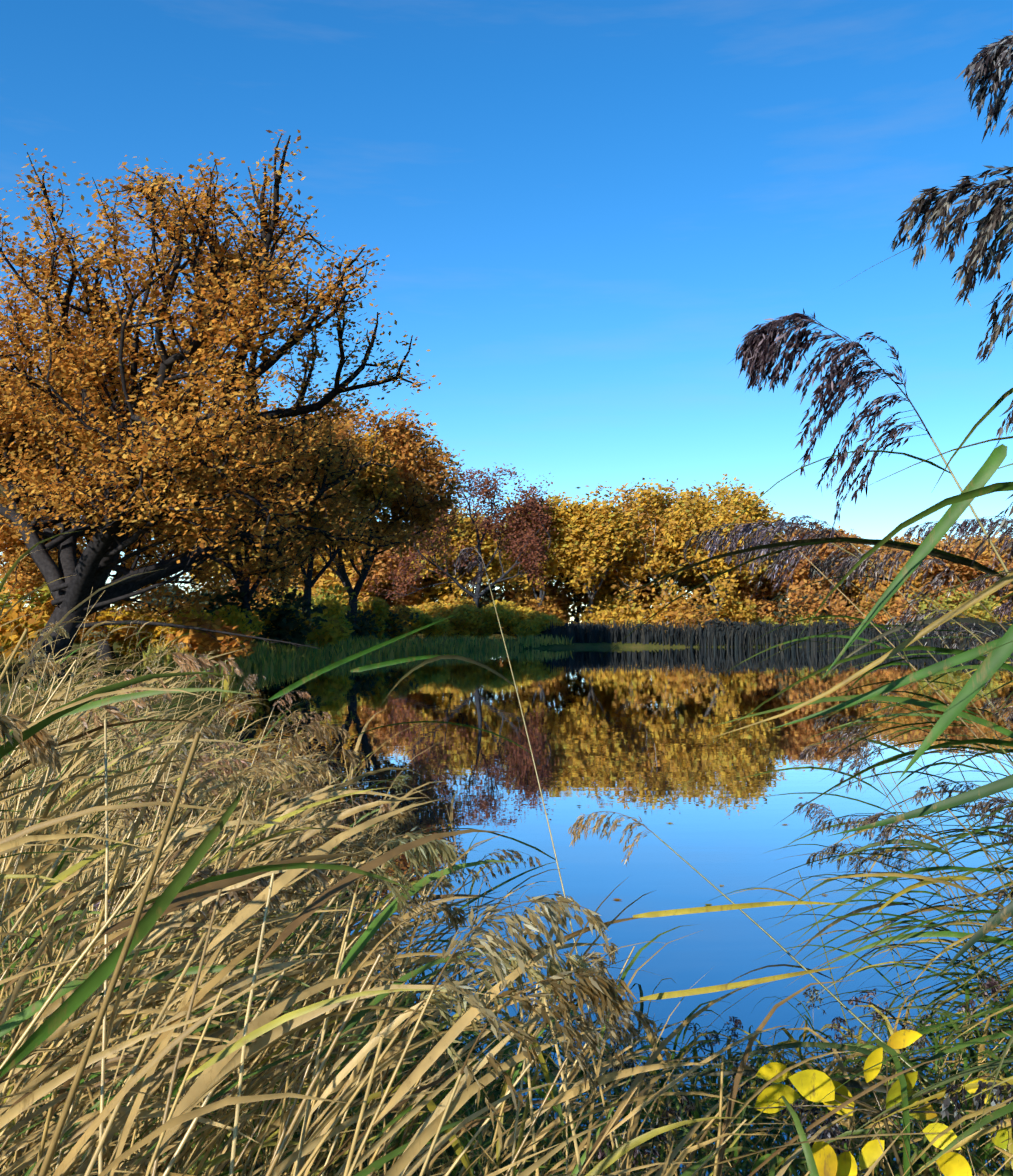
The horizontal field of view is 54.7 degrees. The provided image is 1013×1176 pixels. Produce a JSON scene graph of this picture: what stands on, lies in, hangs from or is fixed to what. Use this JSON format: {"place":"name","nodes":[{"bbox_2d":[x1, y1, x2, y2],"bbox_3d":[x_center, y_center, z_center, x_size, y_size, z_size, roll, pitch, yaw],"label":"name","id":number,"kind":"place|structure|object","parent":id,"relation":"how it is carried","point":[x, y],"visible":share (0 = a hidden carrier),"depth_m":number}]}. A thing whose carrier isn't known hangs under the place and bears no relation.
{"place":"outdoors","nodes":[
{"label":"outdoors","id":0,"kind":"place"},
{"bbox_2d":[0,629,970,1175],"bbox_3d":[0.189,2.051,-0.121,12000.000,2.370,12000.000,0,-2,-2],"label":"ground","id":1,"kind":"structure","parent":0,"point":[128,663],"depth_m":11.24},
{"bbox_2d":[0,213,1012,1175],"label":"reed","id":2,"kind":"object","parent":1,"relation":"on","point":[214,1067],"depth_m":1.68},
{"bbox_2d":[0,30,1012,1173],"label":"reed plumes","id":3,"kind":"object","parent":2,"relation":"attached to","point":[759,351],"visible":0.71,"depth_m":1.44},
{"bbox_2d":[0,0,1012,623],"label":"sky","id":4,"kind":"structure","parent":0,"point":[582,212]},
{"bbox_2d":[210,647,1012,1175],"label":"pond water","id":5,"kind":"structure","parent":0,"point":[640,725],"depth_m":13.58}
]}

